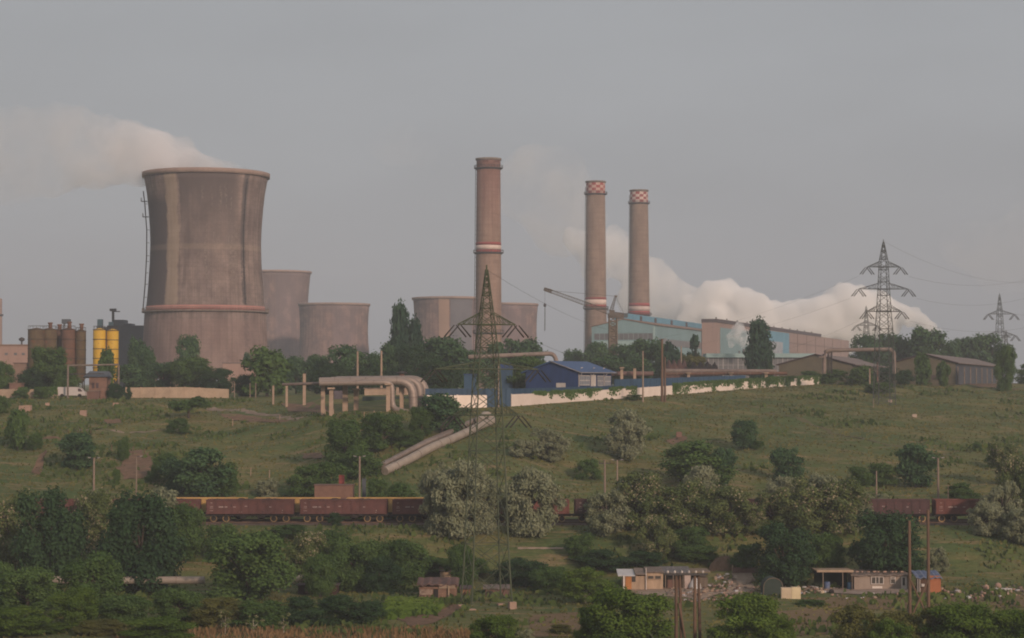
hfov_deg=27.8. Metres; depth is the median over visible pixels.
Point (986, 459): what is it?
bush
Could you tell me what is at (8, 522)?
blossoming tree
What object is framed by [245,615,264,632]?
flowering shrub
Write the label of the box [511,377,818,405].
white wall
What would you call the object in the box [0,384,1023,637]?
ground
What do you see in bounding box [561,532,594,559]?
bush
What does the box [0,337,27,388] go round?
pink store building
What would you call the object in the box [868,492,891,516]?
silver bush
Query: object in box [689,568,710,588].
roofed stall
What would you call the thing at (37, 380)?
broadleaf tree
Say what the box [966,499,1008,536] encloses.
silver leaved tree
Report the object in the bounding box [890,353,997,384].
long shed
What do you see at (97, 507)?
broadleaf tree
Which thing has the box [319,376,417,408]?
heating pipe
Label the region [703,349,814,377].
glazed workshop
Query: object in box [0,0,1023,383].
sky
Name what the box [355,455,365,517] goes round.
lamp post
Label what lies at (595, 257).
chimney
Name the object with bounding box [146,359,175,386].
broadleaf tree
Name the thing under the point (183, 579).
heating pipe
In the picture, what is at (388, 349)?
broadleaf tree
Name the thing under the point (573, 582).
acacia tree
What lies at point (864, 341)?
broadleaf tree
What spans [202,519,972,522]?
rails
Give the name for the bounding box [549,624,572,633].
olive green bush
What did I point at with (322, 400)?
concrete pillar
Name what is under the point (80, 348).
storage silo
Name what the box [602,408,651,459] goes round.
silver leaved tree
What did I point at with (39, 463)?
dirt bank
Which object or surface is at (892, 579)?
window
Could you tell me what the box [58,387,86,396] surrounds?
white van
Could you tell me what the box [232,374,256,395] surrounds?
broadleaf tree
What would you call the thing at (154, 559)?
broadleaf tree
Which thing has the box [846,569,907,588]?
grey house
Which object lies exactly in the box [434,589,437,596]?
dark doorway
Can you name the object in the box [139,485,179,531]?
silver bush
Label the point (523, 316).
cooling tower
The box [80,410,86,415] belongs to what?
concrete block
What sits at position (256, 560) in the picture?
broadleaf tree
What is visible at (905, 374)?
bush
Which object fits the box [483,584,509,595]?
brown lean to
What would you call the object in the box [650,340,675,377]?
broadleaf tree
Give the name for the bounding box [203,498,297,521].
freight wagon
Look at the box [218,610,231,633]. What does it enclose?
flowering shrub
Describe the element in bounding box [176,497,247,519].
freight wagon
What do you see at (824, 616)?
ploughed field
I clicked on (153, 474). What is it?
bush
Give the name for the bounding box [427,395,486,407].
white wall
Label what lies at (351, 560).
broadleaf tree
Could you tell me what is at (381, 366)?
utility pole
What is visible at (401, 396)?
concrete pillar
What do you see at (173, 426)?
bush
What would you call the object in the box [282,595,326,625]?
bush
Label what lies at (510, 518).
silver leaved tree
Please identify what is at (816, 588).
rubble
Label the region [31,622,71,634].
acacia tree
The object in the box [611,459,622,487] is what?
lamp post
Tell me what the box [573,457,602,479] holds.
bush
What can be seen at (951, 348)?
broadleaf tree
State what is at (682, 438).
dirt bank
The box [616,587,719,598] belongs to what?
dirt yard
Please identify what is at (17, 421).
broadleaf tree
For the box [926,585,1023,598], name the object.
rubble
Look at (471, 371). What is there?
broadleaf tree
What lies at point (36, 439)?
bush
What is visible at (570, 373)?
blue house
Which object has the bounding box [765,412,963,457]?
field track
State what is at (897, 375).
bush
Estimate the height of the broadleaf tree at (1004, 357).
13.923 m
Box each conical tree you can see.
[659,339,688,370]
[686,334,704,367]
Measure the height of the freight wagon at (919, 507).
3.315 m
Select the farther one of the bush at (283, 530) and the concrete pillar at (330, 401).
the concrete pillar at (330, 401)
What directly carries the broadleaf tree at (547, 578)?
on the ground at (972, 554)
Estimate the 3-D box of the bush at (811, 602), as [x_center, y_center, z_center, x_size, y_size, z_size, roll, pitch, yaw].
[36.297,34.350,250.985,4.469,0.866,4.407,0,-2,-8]
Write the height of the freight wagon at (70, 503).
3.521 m
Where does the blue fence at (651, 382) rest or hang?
on the ground at (972, 554)
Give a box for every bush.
[0,395,10,412]
[11,389,28,398]
[25,431,43,449]
[32,387,48,398]
[110,468,120,483]
[116,437,129,460]
[123,387,132,399]
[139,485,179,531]
[144,452,177,481]
[163,417,192,433]
[186,595,245,627]
[202,521,241,559]
[213,459,241,496]
[230,598,288,627]
[256,477,278,496]
[266,524,307,537]
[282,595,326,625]
[285,463,327,496]
[307,459,347,487]
[311,593,364,625]
[317,528,353,556]
[327,512,344,525]
[342,449,384,477]
[351,598,390,623]
[366,477,391,518]
[386,481,421,518]
[389,429,425,445]
[508,439,540,457]
[510,629,534,637]
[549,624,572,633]
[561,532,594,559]
[572,548,640,570]
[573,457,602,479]
[621,394,641,400]
[625,551,671,567]
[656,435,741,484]
[676,354,706,368]
[725,542,760,569]
[749,440,765,448]
[762,360,773,377]
[791,599,828,606]
[796,369,820,377]
[817,369,848,384]
[827,601,881,637]
[842,364,876,385]
[846,466,874,486]
[862,382,894,393]
[867,461,902,486]
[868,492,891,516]
[871,365,902,386]
[878,609,924,637]
[893,369,917,384]
[915,602,944,637]
[925,546,950,573]
[943,482,982,498]
[972,442,984,450]
[983,453,1002,468]
[1013,363,1023,383]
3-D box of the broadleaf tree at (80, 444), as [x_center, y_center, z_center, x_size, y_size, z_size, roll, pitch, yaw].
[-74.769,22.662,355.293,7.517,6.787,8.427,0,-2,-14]
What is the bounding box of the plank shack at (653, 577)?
[644,567,663,588]
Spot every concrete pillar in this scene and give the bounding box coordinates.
[272,386,273,404]
[286,386,287,406]
[303,374,305,404]
[319,384,324,414]
[327,387,334,415]
[342,386,347,410]
[352,389,359,409]
[385,383,391,411]
[398,385,403,407]
[619,367,623,378]
[633,368,635,378]
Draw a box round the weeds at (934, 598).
[11,521,1023,635]
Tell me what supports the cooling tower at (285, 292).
on the ground at (972, 554)
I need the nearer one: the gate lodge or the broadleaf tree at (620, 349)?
the gate lodge
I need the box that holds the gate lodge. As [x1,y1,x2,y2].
[83,371,112,396]
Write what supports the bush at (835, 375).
on the ground at (972, 554)
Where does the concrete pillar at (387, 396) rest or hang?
on the ground at (972, 554)
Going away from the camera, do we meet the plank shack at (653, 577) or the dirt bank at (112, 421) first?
the plank shack at (653, 577)
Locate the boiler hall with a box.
[701,317,848,356]
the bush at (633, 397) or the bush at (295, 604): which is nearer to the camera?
the bush at (295, 604)
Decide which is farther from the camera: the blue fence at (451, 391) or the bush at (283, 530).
the blue fence at (451, 391)
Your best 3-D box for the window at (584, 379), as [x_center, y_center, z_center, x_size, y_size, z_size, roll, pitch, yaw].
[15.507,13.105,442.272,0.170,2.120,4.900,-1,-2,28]
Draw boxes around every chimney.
[0,299,2,343]
[473,157,503,387]
[583,180,607,348]
[628,189,651,315]
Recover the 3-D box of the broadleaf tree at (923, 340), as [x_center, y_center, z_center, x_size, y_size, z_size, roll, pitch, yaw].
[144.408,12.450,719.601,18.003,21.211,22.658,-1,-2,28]
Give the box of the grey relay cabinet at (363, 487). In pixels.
[362,479,365,496]
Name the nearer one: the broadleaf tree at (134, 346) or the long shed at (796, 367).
the broadleaf tree at (134, 346)
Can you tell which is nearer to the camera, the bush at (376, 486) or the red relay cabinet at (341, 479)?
the bush at (376, 486)
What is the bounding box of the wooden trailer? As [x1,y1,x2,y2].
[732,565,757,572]
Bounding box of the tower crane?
[544,288,627,354]
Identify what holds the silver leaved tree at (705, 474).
on the ground at (972, 554)
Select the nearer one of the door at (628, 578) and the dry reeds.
the dry reeds
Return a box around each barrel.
[824,581,829,588]
[847,582,851,588]
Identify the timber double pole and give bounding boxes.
[664,571,707,637]
[908,510,929,637]
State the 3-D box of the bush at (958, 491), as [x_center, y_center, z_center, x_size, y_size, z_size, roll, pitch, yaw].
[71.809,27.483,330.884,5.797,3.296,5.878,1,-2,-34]
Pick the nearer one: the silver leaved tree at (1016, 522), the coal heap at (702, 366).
the silver leaved tree at (1016, 522)
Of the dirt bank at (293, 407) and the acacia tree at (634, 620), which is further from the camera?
the dirt bank at (293, 407)
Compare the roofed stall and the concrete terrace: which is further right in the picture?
the concrete terrace
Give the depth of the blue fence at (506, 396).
399.23 m
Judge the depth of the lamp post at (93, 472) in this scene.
318.30 m
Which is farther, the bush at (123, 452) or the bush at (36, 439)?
the bush at (36, 439)
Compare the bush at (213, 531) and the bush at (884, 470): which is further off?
the bush at (884, 470)
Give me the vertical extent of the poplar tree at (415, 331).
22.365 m
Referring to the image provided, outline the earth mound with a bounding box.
[708,555,734,570]
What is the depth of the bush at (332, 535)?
281.66 m
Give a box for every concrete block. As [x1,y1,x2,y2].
[19,405,31,411]
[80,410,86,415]
[676,431,681,436]
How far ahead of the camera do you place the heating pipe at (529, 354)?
475.54 m
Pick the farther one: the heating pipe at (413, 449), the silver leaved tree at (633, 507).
the heating pipe at (413, 449)
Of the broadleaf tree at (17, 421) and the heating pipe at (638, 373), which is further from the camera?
the heating pipe at (638, 373)
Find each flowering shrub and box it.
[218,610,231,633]
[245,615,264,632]
[278,612,290,630]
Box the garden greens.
[380,595,444,619]
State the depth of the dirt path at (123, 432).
394.77 m
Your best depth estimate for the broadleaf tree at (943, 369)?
574.21 m
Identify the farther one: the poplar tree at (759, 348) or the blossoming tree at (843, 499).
the poplar tree at (759, 348)
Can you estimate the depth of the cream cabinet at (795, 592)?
259.55 m
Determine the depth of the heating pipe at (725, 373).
537.49 m
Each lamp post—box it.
[88,457,99,490]
[136,455,142,495]
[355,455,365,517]
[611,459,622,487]
[658,338,665,401]
[932,457,943,498]
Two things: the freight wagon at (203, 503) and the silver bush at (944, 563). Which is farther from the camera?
the freight wagon at (203, 503)
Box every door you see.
[591,375,595,385]
[626,576,630,588]
[901,577,906,588]
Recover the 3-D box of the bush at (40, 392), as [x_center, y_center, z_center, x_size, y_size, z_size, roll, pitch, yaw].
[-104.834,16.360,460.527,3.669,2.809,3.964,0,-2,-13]
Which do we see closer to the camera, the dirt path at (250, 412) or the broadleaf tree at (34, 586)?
the broadleaf tree at (34, 586)
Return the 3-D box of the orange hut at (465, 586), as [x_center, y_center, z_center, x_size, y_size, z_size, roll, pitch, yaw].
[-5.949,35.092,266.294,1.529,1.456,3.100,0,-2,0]
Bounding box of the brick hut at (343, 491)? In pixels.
[314,484,354,498]
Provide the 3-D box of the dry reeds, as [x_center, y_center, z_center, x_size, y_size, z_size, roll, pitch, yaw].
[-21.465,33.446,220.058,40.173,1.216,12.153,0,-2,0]
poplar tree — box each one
[388,297,411,389]
[407,313,425,370]
[742,315,775,379]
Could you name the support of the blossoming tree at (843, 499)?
on the ground at (972, 554)
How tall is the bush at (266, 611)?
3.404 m
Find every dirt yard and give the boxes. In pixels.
[396,604,460,625]
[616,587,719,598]
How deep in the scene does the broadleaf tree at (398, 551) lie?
272.98 m
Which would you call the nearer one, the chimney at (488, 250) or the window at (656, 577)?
the window at (656, 577)
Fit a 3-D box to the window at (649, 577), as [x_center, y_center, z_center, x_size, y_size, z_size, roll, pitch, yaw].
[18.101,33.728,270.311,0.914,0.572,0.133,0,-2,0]
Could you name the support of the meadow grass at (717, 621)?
on the ground at (972, 554)
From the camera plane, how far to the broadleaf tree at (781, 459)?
346.98 m
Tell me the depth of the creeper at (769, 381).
513.06 m
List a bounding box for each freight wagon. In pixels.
[31,499,79,518]
[112,498,205,513]
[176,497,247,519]
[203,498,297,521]
[253,497,340,519]
[295,498,388,521]
[346,497,426,519]
[388,499,471,521]
[495,499,573,521]
[570,499,661,521]
[749,499,773,518]
[842,499,931,521]
[930,499,1000,521]
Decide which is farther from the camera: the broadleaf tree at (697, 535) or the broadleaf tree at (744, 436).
the broadleaf tree at (744, 436)
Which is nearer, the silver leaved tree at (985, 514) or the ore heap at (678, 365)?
the silver leaved tree at (985, 514)
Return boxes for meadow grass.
[2,524,1023,637]
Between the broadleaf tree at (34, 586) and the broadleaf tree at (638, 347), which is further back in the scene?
the broadleaf tree at (638, 347)
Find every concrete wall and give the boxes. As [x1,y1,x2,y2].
[0,389,57,397]
[125,387,228,397]
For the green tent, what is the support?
on the ground at (972, 554)
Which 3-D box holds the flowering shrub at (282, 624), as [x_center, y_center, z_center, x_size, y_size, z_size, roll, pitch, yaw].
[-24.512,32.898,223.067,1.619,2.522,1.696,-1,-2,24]
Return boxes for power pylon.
[420,265,550,609]
[851,239,915,404]
[851,307,881,334]
[983,293,1020,349]
[1002,331,1012,373]
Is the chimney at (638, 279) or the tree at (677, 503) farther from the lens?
the chimney at (638, 279)
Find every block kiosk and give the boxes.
[363,388,385,394]
[395,387,407,394]
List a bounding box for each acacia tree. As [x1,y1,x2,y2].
[0,605,54,637]
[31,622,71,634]
[116,614,199,637]
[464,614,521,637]
[555,566,616,604]
[568,604,607,637]
[578,585,675,637]
[704,591,790,637]
[770,612,797,637]
[867,617,916,637]
[916,601,1003,637]
[983,607,1023,637]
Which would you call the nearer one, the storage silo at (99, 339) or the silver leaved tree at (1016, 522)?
the silver leaved tree at (1016, 522)
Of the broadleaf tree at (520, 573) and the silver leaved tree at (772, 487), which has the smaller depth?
the broadleaf tree at (520, 573)
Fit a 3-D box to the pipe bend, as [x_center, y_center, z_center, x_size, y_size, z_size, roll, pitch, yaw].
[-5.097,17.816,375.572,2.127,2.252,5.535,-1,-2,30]
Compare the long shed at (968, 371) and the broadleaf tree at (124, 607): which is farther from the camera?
the long shed at (968, 371)
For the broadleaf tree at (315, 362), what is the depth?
528.10 m
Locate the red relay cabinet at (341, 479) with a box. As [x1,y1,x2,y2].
[339,475,343,483]
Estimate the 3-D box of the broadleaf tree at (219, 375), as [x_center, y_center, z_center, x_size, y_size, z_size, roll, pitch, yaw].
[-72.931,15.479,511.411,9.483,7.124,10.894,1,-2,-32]
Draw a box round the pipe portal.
[818,347,895,373]
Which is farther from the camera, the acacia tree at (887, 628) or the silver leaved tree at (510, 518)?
the silver leaved tree at (510, 518)
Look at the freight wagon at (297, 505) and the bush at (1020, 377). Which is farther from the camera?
the bush at (1020, 377)
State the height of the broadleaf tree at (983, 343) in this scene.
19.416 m
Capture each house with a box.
[97,309,143,386]
[223,363,255,391]
[521,361,616,387]
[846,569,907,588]
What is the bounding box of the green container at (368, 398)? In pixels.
[362,396,408,400]
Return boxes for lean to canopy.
[812,568,853,589]
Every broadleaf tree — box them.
[0,361,16,388]
[0,560,15,610]
[0,564,63,617]
[3,407,30,450]
[9,482,91,590]
[13,367,52,388]
[27,345,71,384]
[45,363,80,395]
[54,431,97,468]
[56,547,128,618]
[95,488,187,594]
[95,592,160,626]
[96,346,115,384]
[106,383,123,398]
[114,363,149,391]
[127,336,145,365]
[136,345,156,386]
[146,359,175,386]
[148,587,206,620]
[157,456,187,493]
[165,355,216,387]
[168,499,206,561]
[173,447,241,496]
[174,334,201,386]
[196,367,235,393]
[202,527,302,600]
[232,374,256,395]
[240,345,294,395]
[243,351,252,362]
[285,355,308,393]
[300,550,338,596]
[301,354,329,393]
[306,363,350,394]
[321,343,363,392]
[321,417,370,466]
[327,537,383,591]
[340,366,387,393]
[353,349,391,387]
[358,411,405,448]
[359,554,403,593]
[377,536,432,588]
[380,341,401,390]
[391,344,434,386]
[408,405,435,434]
[409,555,448,573]
[413,357,465,388]
[415,335,477,388]
[416,392,472,432]
[442,543,481,586]
[447,558,490,574]
[462,350,486,387]
[478,341,507,388]
[485,556,553,586]
[496,353,545,388]
[503,336,547,362]
[528,565,569,593]
[563,348,583,360]
[580,341,608,361]
[590,355,624,383]
[605,343,632,384]
[618,358,654,378]
[622,335,660,377]
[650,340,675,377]
[670,525,709,554]
[672,544,720,561]
[708,447,739,485]
[730,419,758,448]
[747,520,819,586]
[767,446,807,477]
[806,532,849,567]
[842,506,931,579]
[848,334,878,359]
[859,343,891,367]
[877,332,909,360]
[890,339,911,366]
[892,442,941,486]
[903,324,948,358]
[913,351,931,385]
[936,359,950,386]
[939,339,962,356]
[954,336,980,358]
[969,332,1005,364]
[991,343,1017,391]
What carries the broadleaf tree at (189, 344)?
on the ground at (972, 554)
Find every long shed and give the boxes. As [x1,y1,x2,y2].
[775,354,892,383]
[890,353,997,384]
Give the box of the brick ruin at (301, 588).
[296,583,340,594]
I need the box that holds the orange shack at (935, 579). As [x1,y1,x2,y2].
[911,570,942,592]
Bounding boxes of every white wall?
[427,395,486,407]
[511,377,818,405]
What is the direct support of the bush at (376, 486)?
on the ground at (972, 554)
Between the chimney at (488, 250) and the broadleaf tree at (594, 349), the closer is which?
the broadleaf tree at (594, 349)
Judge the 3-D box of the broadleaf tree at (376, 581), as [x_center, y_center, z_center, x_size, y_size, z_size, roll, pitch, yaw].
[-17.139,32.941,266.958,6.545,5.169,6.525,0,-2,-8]
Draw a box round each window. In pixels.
[579,375,589,384]
[597,376,602,385]
[605,376,610,385]
[647,575,653,579]
[654,575,660,579]
[871,577,883,583]
[890,577,895,583]
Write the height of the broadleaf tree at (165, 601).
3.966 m
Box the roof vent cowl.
[396,371,406,392]
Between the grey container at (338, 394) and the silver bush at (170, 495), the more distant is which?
the grey container at (338, 394)
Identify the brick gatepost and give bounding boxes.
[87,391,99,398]
[99,387,106,398]
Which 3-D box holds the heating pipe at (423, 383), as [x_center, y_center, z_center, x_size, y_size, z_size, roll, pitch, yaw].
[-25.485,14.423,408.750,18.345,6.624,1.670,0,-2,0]
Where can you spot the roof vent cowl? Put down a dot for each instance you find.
(401, 375)
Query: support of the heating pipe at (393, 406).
on the ground at (972, 554)
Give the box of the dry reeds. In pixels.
[113,623,496,637]
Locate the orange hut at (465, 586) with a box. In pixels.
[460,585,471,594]
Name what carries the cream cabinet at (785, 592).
on the ground at (972, 554)
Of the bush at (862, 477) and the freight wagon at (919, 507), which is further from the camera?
the bush at (862, 477)
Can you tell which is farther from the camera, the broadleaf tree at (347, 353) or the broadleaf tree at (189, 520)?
the broadleaf tree at (347, 353)
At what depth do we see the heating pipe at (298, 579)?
266.75 m
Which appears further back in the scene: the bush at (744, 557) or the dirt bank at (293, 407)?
the dirt bank at (293, 407)
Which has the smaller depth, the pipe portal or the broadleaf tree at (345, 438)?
the broadleaf tree at (345, 438)
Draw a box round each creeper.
[15,386,57,397]
[532,385,637,399]
[672,375,820,393]
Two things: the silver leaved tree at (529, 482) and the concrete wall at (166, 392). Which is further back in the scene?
the concrete wall at (166, 392)
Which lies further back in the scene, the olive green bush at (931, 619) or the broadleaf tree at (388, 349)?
the broadleaf tree at (388, 349)
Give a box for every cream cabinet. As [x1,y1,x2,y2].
[780,587,790,598]
[791,587,800,598]
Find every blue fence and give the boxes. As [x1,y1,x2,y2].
[425,385,612,405]
[487,388,510,406]
[614,375,745,387]
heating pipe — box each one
[51,576,204,583]
[282,382,318,385]
[291,575,304,583]
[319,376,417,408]
[320,379,406,410]
[336,375,428,405]
[357,376,423,406]
[378,417,486,468]
[381,417,494,474]
[383,431,451,465]
[468,351,557,360]
[612,371,652,375]
[666,369,776,371]
[666,372,786,374]
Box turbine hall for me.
[590,313,702,384]
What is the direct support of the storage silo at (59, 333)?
on the ground at (972, 554)
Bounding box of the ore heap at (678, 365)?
[663,359,686,377]
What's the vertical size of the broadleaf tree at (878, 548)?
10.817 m
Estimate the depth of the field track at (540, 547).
291.17 m
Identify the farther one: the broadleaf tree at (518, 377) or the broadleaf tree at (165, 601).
the broadleaf tree at (518, 377)
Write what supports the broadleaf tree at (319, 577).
on the ground at (972, 554)
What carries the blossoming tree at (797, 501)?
on the ground at (972, 554)
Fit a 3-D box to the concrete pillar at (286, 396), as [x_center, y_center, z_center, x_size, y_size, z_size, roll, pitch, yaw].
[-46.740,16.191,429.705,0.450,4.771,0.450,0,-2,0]
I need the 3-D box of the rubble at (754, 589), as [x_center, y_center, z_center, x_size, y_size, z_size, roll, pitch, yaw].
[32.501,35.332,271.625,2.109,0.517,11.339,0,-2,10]
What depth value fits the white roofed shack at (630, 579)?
270.07 m
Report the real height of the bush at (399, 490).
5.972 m
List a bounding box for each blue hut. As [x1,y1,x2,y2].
[463,374,476,388]
[499,363,513,388]
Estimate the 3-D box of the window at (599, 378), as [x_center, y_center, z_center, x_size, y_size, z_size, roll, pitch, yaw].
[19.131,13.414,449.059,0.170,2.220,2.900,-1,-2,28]
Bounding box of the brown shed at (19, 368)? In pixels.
[13,363,27,382]
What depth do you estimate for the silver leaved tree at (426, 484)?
296.55 m
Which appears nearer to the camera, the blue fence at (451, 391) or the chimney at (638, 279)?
the blue fence at (451, 391)
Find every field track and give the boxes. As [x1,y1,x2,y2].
[518,547,563,548]
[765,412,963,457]
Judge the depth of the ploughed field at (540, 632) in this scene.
234.13 m
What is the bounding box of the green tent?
[760,576,782,594]
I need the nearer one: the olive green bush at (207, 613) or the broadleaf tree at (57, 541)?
the olive green bush at (207, 613)
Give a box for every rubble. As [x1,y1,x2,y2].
[665,582,752,602]
[714,573,732,582]
[750,585,761,593]
[784,585,826,594]
[831,592,903,598]
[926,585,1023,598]
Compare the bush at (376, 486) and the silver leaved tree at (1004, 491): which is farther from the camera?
the bush at (376, 486)
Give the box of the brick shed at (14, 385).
[9,383,23,388]
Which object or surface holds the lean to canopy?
on the ground at (972, 554)
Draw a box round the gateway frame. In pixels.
[67,364,119,397]
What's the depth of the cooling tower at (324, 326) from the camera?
1380.46 m
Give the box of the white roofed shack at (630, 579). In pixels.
[616,568,645,589]
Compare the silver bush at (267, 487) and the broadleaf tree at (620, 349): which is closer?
the silver bush at (267, 487)
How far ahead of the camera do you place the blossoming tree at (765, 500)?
297.12 m
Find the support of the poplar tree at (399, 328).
on the ground at (972, 554)
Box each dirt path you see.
[27,436,60,438]
[79,428,156,432]
[206,407,307,419]
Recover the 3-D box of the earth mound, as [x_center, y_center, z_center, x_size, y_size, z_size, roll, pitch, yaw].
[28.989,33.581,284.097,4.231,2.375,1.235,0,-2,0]
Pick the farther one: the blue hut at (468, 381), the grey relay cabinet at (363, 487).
the blue hut at (468, 381)
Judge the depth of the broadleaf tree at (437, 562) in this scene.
281.84 m
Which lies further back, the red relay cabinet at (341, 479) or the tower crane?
the tower crane
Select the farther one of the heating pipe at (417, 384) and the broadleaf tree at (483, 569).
the heating pipe at (417, 384)
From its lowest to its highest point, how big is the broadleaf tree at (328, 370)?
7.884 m
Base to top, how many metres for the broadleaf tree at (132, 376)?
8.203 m
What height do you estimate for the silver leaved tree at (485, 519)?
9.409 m
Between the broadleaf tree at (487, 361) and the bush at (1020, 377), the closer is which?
the broadleaf tree at (487, 361)
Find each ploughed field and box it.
[528,612,580,636]
[777,608,842,634]
[802,594,1023,608]
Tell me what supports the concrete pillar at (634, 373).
on the ground at (972, 554)
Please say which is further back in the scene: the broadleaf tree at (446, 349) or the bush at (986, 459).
the broadleaf tree at (446, 349)
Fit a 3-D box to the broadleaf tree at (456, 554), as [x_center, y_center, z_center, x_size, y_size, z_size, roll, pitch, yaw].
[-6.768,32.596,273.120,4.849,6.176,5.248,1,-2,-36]
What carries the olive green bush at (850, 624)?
on the ground at (972, 554)
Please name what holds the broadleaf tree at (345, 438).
on the ground at (972, 554)
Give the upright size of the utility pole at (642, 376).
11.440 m
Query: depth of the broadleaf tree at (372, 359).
522.90 m
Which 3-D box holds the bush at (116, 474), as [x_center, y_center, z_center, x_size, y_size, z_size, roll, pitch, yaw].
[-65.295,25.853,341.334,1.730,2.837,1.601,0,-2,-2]
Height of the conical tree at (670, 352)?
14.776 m
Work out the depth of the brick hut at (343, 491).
318.33 m
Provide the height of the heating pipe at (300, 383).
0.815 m
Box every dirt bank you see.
[31,449,46,473]
[104,419,121,422]
[116,449,152,478]
[221,413,297,422]
[281,402,328,412]
[302,453,323,458]
[667,436,687,443]
[932,383,1023,389]
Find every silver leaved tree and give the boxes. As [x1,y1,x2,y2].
[416,465,443,533]
[429,457,489,538]
[468,471,502,534]
[499,483,529,530]
[501,464,567,537]
[530,427,570,460]
[583,488,629,536]
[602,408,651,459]
[608,478,645,530]
[677,463,719,488]
[758,475,795,495]
[806,472,837,528]
[842,491,873,532]
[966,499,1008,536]
[979,479,1022,527]
[998,507,1023,543]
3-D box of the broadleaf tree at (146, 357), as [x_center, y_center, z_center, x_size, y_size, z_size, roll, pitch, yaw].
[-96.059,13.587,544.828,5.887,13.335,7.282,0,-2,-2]
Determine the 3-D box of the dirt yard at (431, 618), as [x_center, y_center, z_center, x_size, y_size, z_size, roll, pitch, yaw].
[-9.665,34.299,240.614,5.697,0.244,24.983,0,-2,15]
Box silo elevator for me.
[62,319,70,328]
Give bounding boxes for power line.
[489,271,645,332]
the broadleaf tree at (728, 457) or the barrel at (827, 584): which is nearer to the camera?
the barrel at (827, 584)
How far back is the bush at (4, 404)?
423.54 m
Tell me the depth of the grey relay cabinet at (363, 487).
322.34 m
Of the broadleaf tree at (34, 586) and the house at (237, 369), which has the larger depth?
the house at (237, 369)
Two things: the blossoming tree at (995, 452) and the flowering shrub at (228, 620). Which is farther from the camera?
the blossoming tree at (995, 452)
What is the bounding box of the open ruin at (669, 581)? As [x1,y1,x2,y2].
[659,566,690,588]
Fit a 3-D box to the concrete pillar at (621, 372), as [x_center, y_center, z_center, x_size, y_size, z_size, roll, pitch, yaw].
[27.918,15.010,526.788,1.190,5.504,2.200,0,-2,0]
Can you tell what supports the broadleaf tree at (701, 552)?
on the ground at (972, 554)
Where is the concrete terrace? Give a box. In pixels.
[826,587,907,593]
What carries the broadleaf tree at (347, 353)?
on the ground at (972, 554)
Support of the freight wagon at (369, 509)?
on the rails
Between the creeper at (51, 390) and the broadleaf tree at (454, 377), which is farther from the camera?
the broadleaf tree at (454, 377)
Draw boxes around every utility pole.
[356,351,358,388]
[380,351,382,387]
[599,460,610,491]
[642,351,643,401]
[664,357,665,401]
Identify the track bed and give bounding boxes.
[202,523,973,524]
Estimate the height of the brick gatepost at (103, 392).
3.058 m
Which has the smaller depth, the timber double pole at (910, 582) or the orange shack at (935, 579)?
the timber double pole at (910, 582)
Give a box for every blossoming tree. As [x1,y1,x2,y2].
[0,486,35,567]
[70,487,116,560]
[283,528,331,582]
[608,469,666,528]
[636,513,679,560]
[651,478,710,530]
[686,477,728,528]
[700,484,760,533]
[732,510,766,535]
[755,490,789,527]
[772,476,837,532]
[815,478,872,533]
[987,440,1020,482]
[997,452,1023,508]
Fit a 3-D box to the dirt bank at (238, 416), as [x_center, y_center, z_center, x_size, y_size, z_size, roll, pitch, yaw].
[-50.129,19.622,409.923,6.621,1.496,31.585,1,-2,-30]
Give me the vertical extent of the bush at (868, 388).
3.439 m
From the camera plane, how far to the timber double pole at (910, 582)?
211.17 m
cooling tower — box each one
[141,167,271,390]
[262,270,311,358]
[298,302,369,373]
[412,296,475,365]
[501,302,538,348]
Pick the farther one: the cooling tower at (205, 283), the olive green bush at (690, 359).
the cooling tower at (205, 283)
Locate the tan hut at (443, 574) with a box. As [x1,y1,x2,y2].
[439,566,452,577]
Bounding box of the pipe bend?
[476,411,493,421]
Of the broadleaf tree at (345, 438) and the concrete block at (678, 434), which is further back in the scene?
the concrete block at (678, 434)
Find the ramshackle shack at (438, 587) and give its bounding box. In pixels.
[417,577,458,597]
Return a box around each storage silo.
[27,326,43,367]
[42,322,56,349]
[57,324,62,348]
[61,322,75,372]
[75,324,85,390]
[93,326,105,370]
[106,327,118,390]
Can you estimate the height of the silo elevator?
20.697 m
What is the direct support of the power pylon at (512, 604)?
on the ground at (972, 554)
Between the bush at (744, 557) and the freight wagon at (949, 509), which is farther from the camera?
the freight wagon at (949, 509)
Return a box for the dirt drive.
[720,573,754,593]
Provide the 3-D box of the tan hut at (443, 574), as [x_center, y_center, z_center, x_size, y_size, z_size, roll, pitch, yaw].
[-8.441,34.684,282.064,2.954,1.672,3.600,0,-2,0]
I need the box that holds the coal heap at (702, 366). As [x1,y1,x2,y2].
[684,361,722,376]
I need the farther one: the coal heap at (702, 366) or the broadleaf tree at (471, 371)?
the coal heap at (702, 366)
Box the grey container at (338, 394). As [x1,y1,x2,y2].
[334,391,342,398]
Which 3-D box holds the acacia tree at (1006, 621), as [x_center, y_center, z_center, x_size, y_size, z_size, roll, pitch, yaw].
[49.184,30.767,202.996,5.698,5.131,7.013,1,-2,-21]
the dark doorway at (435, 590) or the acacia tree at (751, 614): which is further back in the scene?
the dark doorway at (435, 590)
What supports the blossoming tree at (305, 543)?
on the ground at (972, 554)
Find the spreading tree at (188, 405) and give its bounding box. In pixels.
[166,396,211,417]
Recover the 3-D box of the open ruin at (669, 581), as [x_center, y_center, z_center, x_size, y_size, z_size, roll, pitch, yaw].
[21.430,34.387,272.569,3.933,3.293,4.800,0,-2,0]

